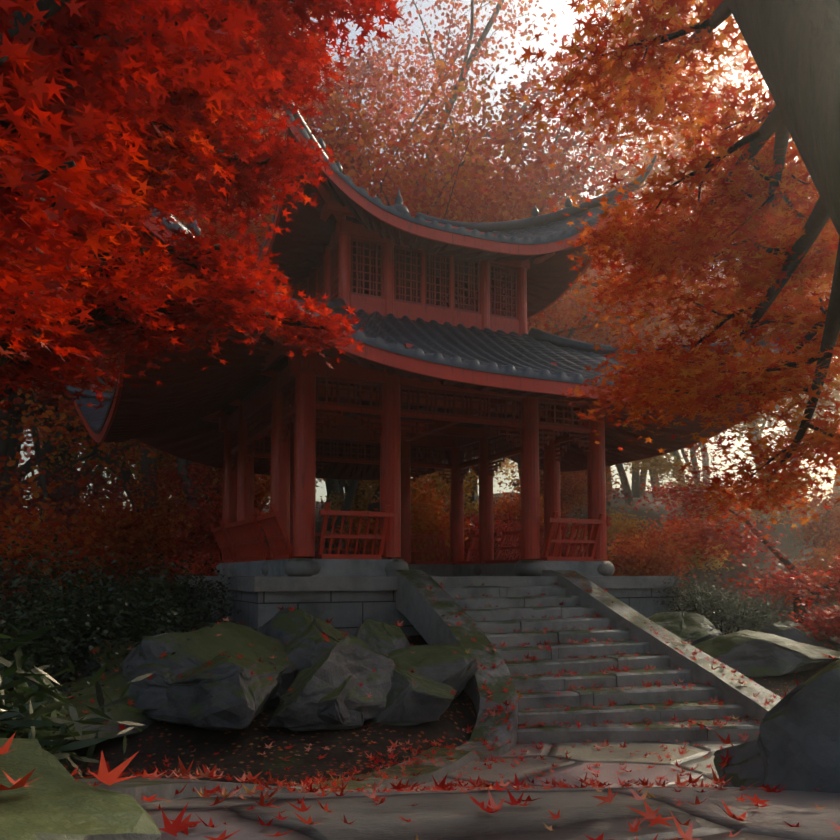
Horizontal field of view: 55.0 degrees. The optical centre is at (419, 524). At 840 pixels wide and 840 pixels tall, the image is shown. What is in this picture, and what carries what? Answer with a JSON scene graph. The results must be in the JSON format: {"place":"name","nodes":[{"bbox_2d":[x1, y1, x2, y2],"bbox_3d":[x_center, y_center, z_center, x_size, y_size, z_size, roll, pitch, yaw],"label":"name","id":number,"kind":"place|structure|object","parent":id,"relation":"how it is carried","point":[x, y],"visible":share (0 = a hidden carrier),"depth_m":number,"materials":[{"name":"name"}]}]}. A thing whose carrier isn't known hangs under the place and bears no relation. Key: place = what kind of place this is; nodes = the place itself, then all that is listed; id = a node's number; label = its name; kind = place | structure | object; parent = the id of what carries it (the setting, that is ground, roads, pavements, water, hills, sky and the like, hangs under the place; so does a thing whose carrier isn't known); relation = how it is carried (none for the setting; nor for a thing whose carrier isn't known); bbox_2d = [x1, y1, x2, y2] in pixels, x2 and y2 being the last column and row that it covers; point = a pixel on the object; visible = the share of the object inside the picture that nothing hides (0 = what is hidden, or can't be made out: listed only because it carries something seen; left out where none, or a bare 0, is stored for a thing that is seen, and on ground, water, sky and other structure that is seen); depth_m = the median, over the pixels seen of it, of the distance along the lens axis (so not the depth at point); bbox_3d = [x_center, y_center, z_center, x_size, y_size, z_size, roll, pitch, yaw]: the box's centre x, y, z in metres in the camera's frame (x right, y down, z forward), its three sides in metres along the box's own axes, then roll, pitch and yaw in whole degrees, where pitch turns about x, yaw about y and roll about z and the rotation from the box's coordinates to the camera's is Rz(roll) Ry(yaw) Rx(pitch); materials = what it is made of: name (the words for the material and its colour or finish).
{"place":"outdoors","nodes":[
{"label":"outdoors","id":0,"kind":"place"},
{"bbox_2d":[0,451,222,613],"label":"understorey leaves","id":1,"kind":"object","parent":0,"point":[179,480],"depth_m":23.75,"materials":[{"name":"plant"}]},
{"bbox_2d":[93,448,192,497],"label":"forest tree leaves","id":2,"kind":"object","parent":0,"point":[165,466],"depth_m":42.06,"materials":[{"name":"plant"}]},
{"bbox_2d":[124,443,321,498],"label":"forest tree leaves","id":3,"kind":"object","parent":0,"point":[260,475],"depth_m":47.48,"materials":[{"name":"plant"}]},
{"bbox_2d":[137,70,356,480],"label":"tall tree leaves","id":4,"kind":"object","parent":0,"point":[333,96],"depth_m":33.62,"materials":[{"name":"red plant"}]},
{"bbox_2d":[183,12,376,548],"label":"tall tree leaves","id":5,"kind":"object","parent":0,"point":[269,127],"depth_m":24.76,"materials":[{"name":"red plant"}]},
{"bbox_2d":[156,2,479,498],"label":"tall tree leaves","id":6,"kind":"object","parent":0,"point":[380,140],"depth_m":32.06,"materials":[{"name":"red plant"}]},
{"bbox_2d":[56,9,610,528],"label":"tall tree leaves","id":7,"kind":"object","parent":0,"point":[434,86],"depth_m":22.92,"materials":[{"name":"plant"}]},
{"bbox_2d":[181,114,487,522],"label":"tall tree leaves","id":8,"kind":"object","parent":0,"point":[404,147],"depth_m":38.51,"materials":[{"name":"red plant"}]},
{"bbox_2d":[193,2,485,490],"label":"tall tree leaves","id":9,"kind":"object","parent":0,"point":[365,128],"depth_m":20.92,"materials":[{"name":"red plant"}]},
{"bbox_2d":[255,29,459,545],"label":"tall tree leaves","id":10,"kind":"object","parent":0,"point":[425,68],"depth_m":39.61,"materials":[{"name":"plant"}]},
{"bbox_2d":[225,216,543,430],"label":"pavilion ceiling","id":11,"kind":"structure","parent":0,"point":[264,381],"depth_m":15.90,"materials":[{"name":"brown wood"}]},
{"bbox_2d":[205,0,565,509],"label":"tall tree leaves","id":12,"kind":"object","parent":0,"point":[455,47],"depth_m":31.50,"materials":[{"name":"plant"}]},
{"bbox_2d":[185,80,634,491],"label":"forest tree leaves","id":13,"kind":"object","parent":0,"point":[544,192],"depth_m":23.73,"materials":[{"name":"plant"}]},
{"bbox_2d":[0,0,839,839],"label":"sky","id":14,"kind":"structure","parent":0,"point":[564,22],"materials":[{"name":"white"}]},
{"bbox_2d":[9,489,839,786],"bbox_3d":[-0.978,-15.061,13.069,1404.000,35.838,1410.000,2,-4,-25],"label":"terrain","id":15,"kind":"structure","parent":0,"point":[415,733],"depth_m":7.91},
{"bbox_2d":[20,428,41,471],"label":"tree leaves","id":16,"kind":"object","parent":15,"relation":"on","point":[28,449],"depth_m":59.17,"materials":[{"name":"plant"}]},
{"bbox_2d":[12,393,53,527],"bbox_3d":[-14.926,-5.625,24.774,10.757,14.248,13.068,2,-4,-25],"label":"forest tree","id":17,"kind":"object","parent":15,"relation":"on","point":[51,475],"depth_m":29.84,"materials":[{"name":"red plant"}]},
{"bbox_2d":[42,398,57,527],"bbox_3d":[-18.489,-10.535,35.456,25.062,25.242,14.778,5,-6,-53],"label":"tree","id":18,"kind":"object","parent":15,"relation":"on","point":[47,458],"depth_m":29.95,"materials":[{"name":"red plant"}]},
{"bbox_2d":[23,396,79,508],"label":"forest tree leaves","id":19,"kind":"object","parent":15,"relation":"on","point":[32,435],"depth_m":52.72,"materials":[{"name":"plant"}]},
{"bbox_2d":[0,624,108,769],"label":"bamboo grass","id":20,"kind":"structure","parent":15,"relation":"on","point":[24,716],"depth_m":3.97,"materials":[{"name":"green plant"}]},
{"bbox_2d":[24,363,115,472],"bbox_3d":[-13.123,-6.724,37.735,9.663,15.650,22.137,-1,-4,17],"label":"forest tree","id":21,"kind":"object","parent":15,"relation":"on","point":[36,445],"depth_m":35.78,"materials":[{"name":"red plant"}]},
{"bbox_2d":[6,329,135,478],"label":"forest tree leaves","id":22,"kind":"object","parent":15,"relation":"on","point":[41,399],"depth_m":25.26,"materials":[{"name":"red plant"}]},
{"bbox_2d":[0,513,145,653],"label":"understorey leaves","id":23,"kind":"object","parent":15,"relation":"on","point":[54,548],"depth_m":14.36,"materials":[{"name":"red plant"}]},
{"bbox_2d":[0,622,152,778],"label":"bamboo grass leaves","id":24,"kind":"object","parent":15,"relation":"on","point":[75,734],"visible":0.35,"depth_m":5.30,"materials":[{"name":"green plant"}]},
{"bbox_2d":[19,401,138,481],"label":"tree leaves","id":25,"kind":"object","parent":15,"relation":"on","point":[42,441],"depth_m":47.99,"materials":[{"name":"plant"}]},
{"bbox_2d":[1,572,160,692],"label":"shrub twigs","id":26,"kind":"object","parent":15,"relation":"on","point":[76,643],"visible":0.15,"depth_m":9.27,"materials":[{"name":"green plant"}]},
{"bbox_2d":[25,399,137,487],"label":"forest tree leaves","id":27,"kind":"object","parent":15,"relation":"on","point":[87,447],"depth_m":48.94,"materials":[{"name":"plant"}]},
{"bbox_2d":[0,339,164,571],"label":"forest tree","id":28,"kind":"object","parent":15,"relation":"on","point":[126,472],"depth_m":26.39,"materials":[{"name":"brown wood"}]},
{"bbox_2d":[0,485,192,623],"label":"understorey leaves","id":29,"kind":"object","parent":15,"relation":"on","point":[127,538],"depth_m":17.85,"materials":[{"name":"red plant"}]},
{"bbox_2d":[3,221,203,535],"bbox_3d":[-17.515,-9.671,26.562,20.268,23.407,12.303,6,-7,-58],"label":"forest tree","id":30,"kind":"object","parent":15,"relation":"on","point":[14,421],"depth_m":28.19,"materials":[{"name":"plant"}]},
{"bbox_2d":[0,513,218,737],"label":"shrub","id":31,"kind":"object","parent":15,"relation":"on","point":[50,617],"visible":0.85,"depth_m":8.95,"materials":[{"name":"green plant"}]},
{"bbox_2d":[8,544,241,679],"bbox_3d":[-4.242,1.365,11.464,3.907,2.158,3.631,2,-4,-25],"label":"shrub","id":32,"kind":"object","parent":15,"relation":"on","point":[202,599],"visible":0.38,"depth_m":11.30,"materials":[{"name":"green plant"}]},
{"bbox_2d":[43,590,213,675],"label":"shrub twigs","id":33,"kind":"object","parent":15,"relation":"on","point":[155,630],"visible":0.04,"depth_m":11.24,"materials":[{"name":"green plant"}]},
{"bbox_2d":[0,151,261,401],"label":"maple","id":34,"kind":"object","parent":15,"relation":"on","point":[180,219],"depth_m":12.52,"materials":[{"name":"red plant"}]},
{"bbox_2d":[0,39,267,538],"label":"tree","id":35,"kind":"object","parent":15,"relation":"on","point":[9,409],"depth_m":32.94,"materials":[{"name":"brown plant"}]},
{"bbox_2d":[0,118,275,646],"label":"forest tree leaves","id":36,"kind":"object","parent":15,"relation":"on","point":[44,506],"depth_m":19.83,"materials":[{"name":"red plant"}]},
{"bbox_2d":[19,15,277,572],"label":"forest tree leaves","id":37,"kind":"object","parent":15,"relation":"on","point":[99,461],"depth_m":26.94,"materials":[{"name":"red plant"}]},
{"bbox_2d":[63,7,316,597],"bbox_3d":[-13.597,-8.463,24.044,18.581,22.352,13.651,4,-5,-46],"label":"forest tree","id":38,"kind":"object","parent":15,"relation":"on","point":[143,468],"depth_m":23.63,"materials":[{"name":"brown plant"}]},
{"bbox_2d":[118,460,269,562],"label":"understorey leaves","id":39,"kind":"object","parent":15,"relation":"on","point":[265,480],"depth_m":23.57,"materials":[{"name":"plant"}]},
{"bbox_2d":[56,441,334,543],"bbox_3d":[-6.309,-3.603,27.924,12.416,12.242,13.205,2,-4,-25],"label":"forest tree","id":40,"kind":"object","parent":15,"relation":"on","point":[91,470],"depth_m":27.23,"materials":[{"name":"brown plant"}]},
{"bbox_2d":[129,485,268,608],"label":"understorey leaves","id":41,"kind":"object","parent":15,"relation":"on","point":[199,528],"depth_m":19.86,"materials":[{"name":"red plant"}]},
{"bbox_2d":[0,0,403,410],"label":"maple","id":42,"kind":"object","parent":15,"relation":"on","point":[59,252],"depth_m":5.05,"materials":[{"name":"red plant"}]},
{"bbox_2d":[326,475,470,563],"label":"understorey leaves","id":43,"kind":"object","parent":15,"relation":"on","point":[420,515],"depth_m":22.90,"materials":[{"name":"plant"}]},
{"bbox_2d":[220,121,586,491],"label":"tree leaves","id":44,"kind":"object","parent":15,"relation":"on","point":[512,168],"depth_m":50.47,"materials":[{"name":"plant"}]},
{"bbox_2d":[315,466,502,543],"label":"understorey leaves","id":45,"kind":"object","parent":15,"relation":"on","point":[369,488],"depth_m":27.95,"materials":[{"name":"plant"}]},
{"bbox_2d":[316,457,513,542],"bbox_3d":[-3.577,-5.220,38.346,18.120,12.897,19.268,2,-4,-25],"label":"forest tree","id":46,"kind":"object","parent":15,"relation":"on","point":[321,521],"depth_m":36.55,"materials":[{"name":"brown plant"}]},
{"bbox_2d":[0,607,839,839],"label":"boulders","id":47,"kind":"object","parent":15,"relation":"on","point":[139,820],"visible":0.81,"depth_m":8.01,"materials":[{"name":"grey stone"}]},
{"bbox_2d":[0,574,839,839],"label":"fallen leaves","id":48,"kind":"object","parent":15,"relation":"on","point":[103,775],"visible":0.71,"depth_m":4.38,"materials":[{"name":"red plant"}]},
{"bbox_2d":[195,22,646,517],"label":"tall tree leaves","id":49,"kind":"object","parent":15,"relation":"on","point":[534,156],"depth_m":25.05,"materials":[{"name":"plant"}]},
{"bbox_2d":[178,586,672,635],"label":"platform body","id":50,"kind":"structure","parent":15,"relation":"on","point":[406,628],"depth_m":11.49,"materials":[{"name":"stone"}]},
{"bbox_2d":[175,576,678,591],"bbox_3d":[-0.424,1.089,15.650,7.340,0.200,7.340,2,-4,-25],"label":"platform coping","id":51,"kind":"object","parent":50,"relation":"on","point":[330,584],"visible":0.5,"depth_m":11.97,"materials":[{"name":"stone"}]},
{"bbox_2d":[219,559,603,576],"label":"stone platform","id":52,"kind":"structure","parent":51,"relation":"on","point":[355,569],"depth_m":13.84,"materials":[{"name":"stone"}]},
{"bbox_2d":[185,145,611,564],"bbox_3d":[-0.424,-2.410,15.864,9.902,6.282,9.902,2,-4,-25],"label":"pavilion frame","id":53,"kind":"object","parent":52,"relation":"on","point":[391,497],"visible":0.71,"depth_m":13.97,"materials":[{"name":"red wood"}]},
{"bbox_2d":[232,237,589,483],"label":"lattice panels","id":54,"kind":"object","parent":53,"relation":"attached to","point":[255,423],"visible":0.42,"depth_m":14.25,"materials":[{"name":"red wood"}]},
{"bbox_2d":[255,129,606,317],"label":"roof soffit","id":55,"kind":"structure","parent":53,"relation":"on","point":[306,218],"depth_m":13.91,"materials":[{"name":"red wood"}]},
{"bbox_2d":[249,117,627,318],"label":"roof fascia","id":56,"kind":"structure","parent":55,"relation":"attached to","point":[450,238],"depth_m":13.18,"materials":[{"name":"red paint"}]},
{"bbox_2d":[248,110,628,269],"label":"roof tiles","id":57,"kind":"object","parent":55,"relation":"on","point":[547,234],"visible":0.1,"depth_m":13.85,"materials":[{"name":"grey tile"}]},
{"bbox_2d":[393,188,409,212],"bbox_3d":[-0.424,-6.277,16.101,0.660,0.900,0.660,2,-4,-25],"label":"roof finial","id":58,"kind":"object","parent":57,"relation":"on","point":[400,209],"visible":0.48,"depth_m":15.98,"materials":[{"name":"tile"}]},
{"bbox_2d":[238,51,656,263],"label":"roof hip ridges","id":59,"kind":"object","parent":57,"relation":"on","point":[527,224],"visible":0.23,"depth_m":14.91,"materials":[{"name":"tile"}]},
{"bbox_2d":[98,222,784,479],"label":"roof soffit","id":60,"kind":"structure","parent":53,"relation":"attached to","point":[180,392],"depth_m":13.78,"materials":[{"name":"red wood"}]},
{"bbox_2d":[74,206,807,479],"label":"roof fascia","id":61,"kind":"structure","parent":60,"relation":"attached to","point":[467,375],"depth_m":10.51,"materials":[{"name":"red paint"}]},
{"bbox_2d":[74,208,812,433],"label":"roof tiles","id":62,"kind":"object","parent":60,"relation":"on","point":[484,346],"visible":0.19,"depth_m":13.22,"materials":[{"name":"grey tile"}]},
{"bbox_2d":[59,213,803,400],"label":"roof hip ridges","id":63,"kind":"object","parent":62,"relation":"on","point":[560,340],"visible":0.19,"depth_m":14.53,"materials":[{"name":"tile"}]},
{"bbox_2d":[216,558,614,576],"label":"column bases","id":64,"kind":"object","parent":51,"relation":"on","point":[290,567],"depth_m":13.21,"materials":[{"name":"stone"}]},
{"bbox_2d":[77,570,782,804],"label":"stair kerbs","id":65,"kind":"structure","parent":15,"relation":"on","point":[147,789],"depth_m":9.61,"materials":[{"name":"stone"}]},
{"bbox_2d":[140,741,839,839],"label":"path flagstones","id":66,"kind":"object","parent":15,"relation":"on","point":[539,812],"visible":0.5,"depth_m":2.93,"materials":[{"name":"grey stone"}]},
{"bbox_2d":[323,11,659,553],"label":"forest tree leaves","id":67,"kind":"object","parent":15,"relation":"on","point":[447,142],"depth_m":21.09,"materials":[{"name":"plant"}]},
{"bbox_2d":[471,452,518,483],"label":"forest tree leaves","id":68,"kind":"object","parent":15,"relation":"on","point":[507,462],"depth_m":65.64,"materials":[{"name":"plant"}]},
{"bbox_2d":[241,39,754,553],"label":"forest tree leaves","id":69,"kind":"object","parent":15,"relation":"on","point":[618,174],"depth_m":22.96,"materials":[{"name":"plant"}]},
{"bbox_2d":[466,482,573,557],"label":"understorey leaves","id":70,"kind":"object","parent":15,"relation":"on","point":[512,507],"depth_m":26.93,"materials":[{"name":"plant"}]},
{"bbox_2d":[432,506,608,563],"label":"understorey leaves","id":71,"kind":"object","parent":15,"relation":"on","point":[474,523],"depth_m":24.42,"materials":[{"name":"plant"}]},
{"bbox_2d":[465,291,606,506],"bbox_3d":[1.509,-6.692,43.795,17.056,16.352,14.771,2,-4,-25],"label":"forest tree","id":72,"kind":"object","parent":15,"relation":"on","point":[472,488],"depth_m":36.53,"materials":[{"name":"red plant"}]},
{"bbox_2d":[496,466,624,527],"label":"understorey leaves","id":73,"kind":"object","parent":15,"relation":"on","point":[579,488],"depth_m":32.73,"materials":[{"name":"plant"}]},
{"bbox_2d":[549,189,625,332],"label":"tree leaves","id":74,"kind":"object","parent":15,"relation":"on","point":[590,276],"depth_m":49.60,"materials":[{"name":"plant"}]},
{"bbox_2d":[531,299,654,505],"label":"forest tree leaves","id":75,"kind":"object","parent":15,"relation":"on","point":[599,335],"depth_m":43.78,"materials":[{"name":"plant"}]},
{"bbox_2d":[589,317,610,509],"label":"tree","id":76,"kind":"object","parent":15,"relation":"on","point":[607,504],"depth_m":46.39,"materials":[{"name":"brown wood"}]},
{"bbox_2d":[443,586,761,743],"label":"stair steps","id":77,"kind":"structure","parent":15,"relation":"on","point":[488,624],"depth_m":9.88,"materials":[{"name":"stone"}]},
{"bbox_2d":[475,157,752,346],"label":"forest tree leaves","id":78,"kind":"object","parent":15,"relation":"on","point":[615,319],"depth_m":27.38,"materials":[{"name":"plant"}]},
{"bbox_2d":[517,140,723,480],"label":"forest tree leaves","id":79,"kind":"object","parent":15,"relation":"on","point":[643,332],"depth_m":40.77,"materials":[{"name":"plant"}]},
{"bbox_2d":[565,269,696,345],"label":"forest tree leaves","id":80,"kind":"object","parent":15,"relation":"on","point":[604,304],"depth_m":49.50,"materials":[{"name":"plant"}]},
{"bbox_2d":[546,188,733,495],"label":"tree leaves","id":81,"kind":"object","parent":15,"relation":"on","point":[627,267],"depth_m":51.84,"materials":[{"name":"plant"}]},
{"bbox_2d":[600,187,682,491],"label":"forest tree","id":82,"kind":"object","parent":15,"relation":"on","point":[608,480],"depth_m":56.56,"materials":[{"name":"brown plant"}]},
{"bbox_2d":[543,289,746,510],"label":"forest tree leaves","id":83,"kind":"object","parent":15,"relation":"on","point":[567,316],"depth_m":43.29,"materials":[{"name":"plant"}]},
{"bbox_2d":[567,505,739,576],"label":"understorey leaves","id":84,"kind":"object","parent":15,"relation":"on","point":[614,527],"depth_m":26.52,"materials":[{"name":"red plant"}]},
{"bbox_2d":[621,270,709,485],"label":"tree","id":85,"kind":"object","parent":15,"relation":"on","point":[705,460],"depth_m":61.33,"materials":[{"name":"brown wood"}]},
{"bbox_2d":[640,292,692,495],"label":"forest tree","id":86,"kind":"object","parent":15,"relation":"on","point":[643,481],"depth_m":56.30,"materials":[{"name":"brown wood"}]},
{"bbox_2d":[507,0,839,539],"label":"maple","id":87,"kind":"object","parent":15,"relation":"on","point":[706,237],"depth_m":5.13,"materials":[{"name":"plant"}]},
{"bbox_2d":[539,22,828,500],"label":"tree leaves","id":88,"kind":"object","parent":15,"relation":"on","point":[755,107],"depth_m":38.23,"materials":[{"name":"plant"}]},
{"bbox_2d":[572,114,826,476],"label":"tree leaves","id":89,"kind":"object","parent":15,"relation":"on","point":[677,204],"depth_m":52.14,"materials":[{"name":"plant"}]},
{"bbox_2d":[611,274,831,474],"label":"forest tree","id":90,"kind":"object","parent":15,"relation":"on","point":[760,431],"depth_m":48.28,"materials":[{"name":"red plant"}]},
{"bbox_2d":[653,566,794,634],"bbox_3d":[5.281,1.576,13.959,2.697,1.742,2.612,2,-4,-25],"label":"shrub right of stairs","id":91,"kind":"object","parent":15,"relation":"on","point":[759,625],"depth_m":13.52,"materials":[{"name":"green plant"}]},
{"bbox_2d":[631,243,832,497],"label":"forest tree","id":92,"kind":"object","parent":15,"relation":"on","point":[635,484],"depth_m":53.41,"materials":[{"name":"brown plant"}]},
{"bbox_2d":[633,438,839,624],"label":"maple","id":93,"kind":"object","parent":15,"relation":"on","point":[735,540],"depth_m":16.52,"materials":[{"name":"red plant"}]},
{"bbox_2d":[655,315,829,507],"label":"forest tree leaves","id":94,"kind":"object","parent":15,"relation":"on","point":[770,424],"depth_m":47.01,"materials":[{"name":"plant"}]},
{"bbox_2d":[659,290,839,515],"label":"forest tree leaves","id":95,"kind":"object","parent":15,"relation":"on","point":[834,394],"depth_m":44.01,"materials":[{"name":"plant"}]},
{"bbox_2d":[771,536,839,613],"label":"understorey leaves","id":96,"kind":"object","parent":15,"relation":"on","point":[825,554],"depth_m":23.90,"materials":[{"name":"red plant"}]},
{"bbox_2d":[780,479,839,559],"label":"understorey leaves","id":97,"kind":"object","parent":15,"relation":"on","point":[819,533],"depth_m":27.72,"materials":[{"name":"red plant"}]},
{"bbox_2d":[787,598,839,649],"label":"foliage","id":98,"kind":"object","parent":15,"relation":"on","point":[825,619],"depth_m":12.66,"materials":[{"name":"red plant"}]},
{"bbox_2d":[822,274,839,495],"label":"tree","id":99,"kind":"object","parent":15,"relation":"on","point":[837,488],"depth_m":55.49,"materials":[{"name":"plant"}]},
{"bbox_2d":[352,0,773,553],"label":"tall tree leaves","id":100,"kind":"object","parent":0,"point":[607,156],"depth_m":32.94,"materials":[{"name":"plant"}]},
{"bbox_2d":[355,0,824,339],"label":"tall tree leaves","id":101,"kind":"object","parent":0,"point":[728,42],"depth_m":34.20,"materials":[{"name":"plant"}]},
{"bbox_2d":[576,510,733,586],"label":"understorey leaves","id":102,"kind":"object","parent":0,"point":[656,560],"depth_m":22.90,"materials":[{"name":"plant"}]},
{"bbox_2d":[560,261,757,476],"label":"forest tree leaves","id":103,"kind":"object","parent":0,"point":[597,295],"depth_m":49.07,"materials":[{"name":"plant"}]},
{"bbox_2d":[621,452,824,534],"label":"understorey leaves","id":104,"kind":"object","parent":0,"point":[661,465],"depth_m":32.47,"materials":[{"name":"plant"}]}
]}

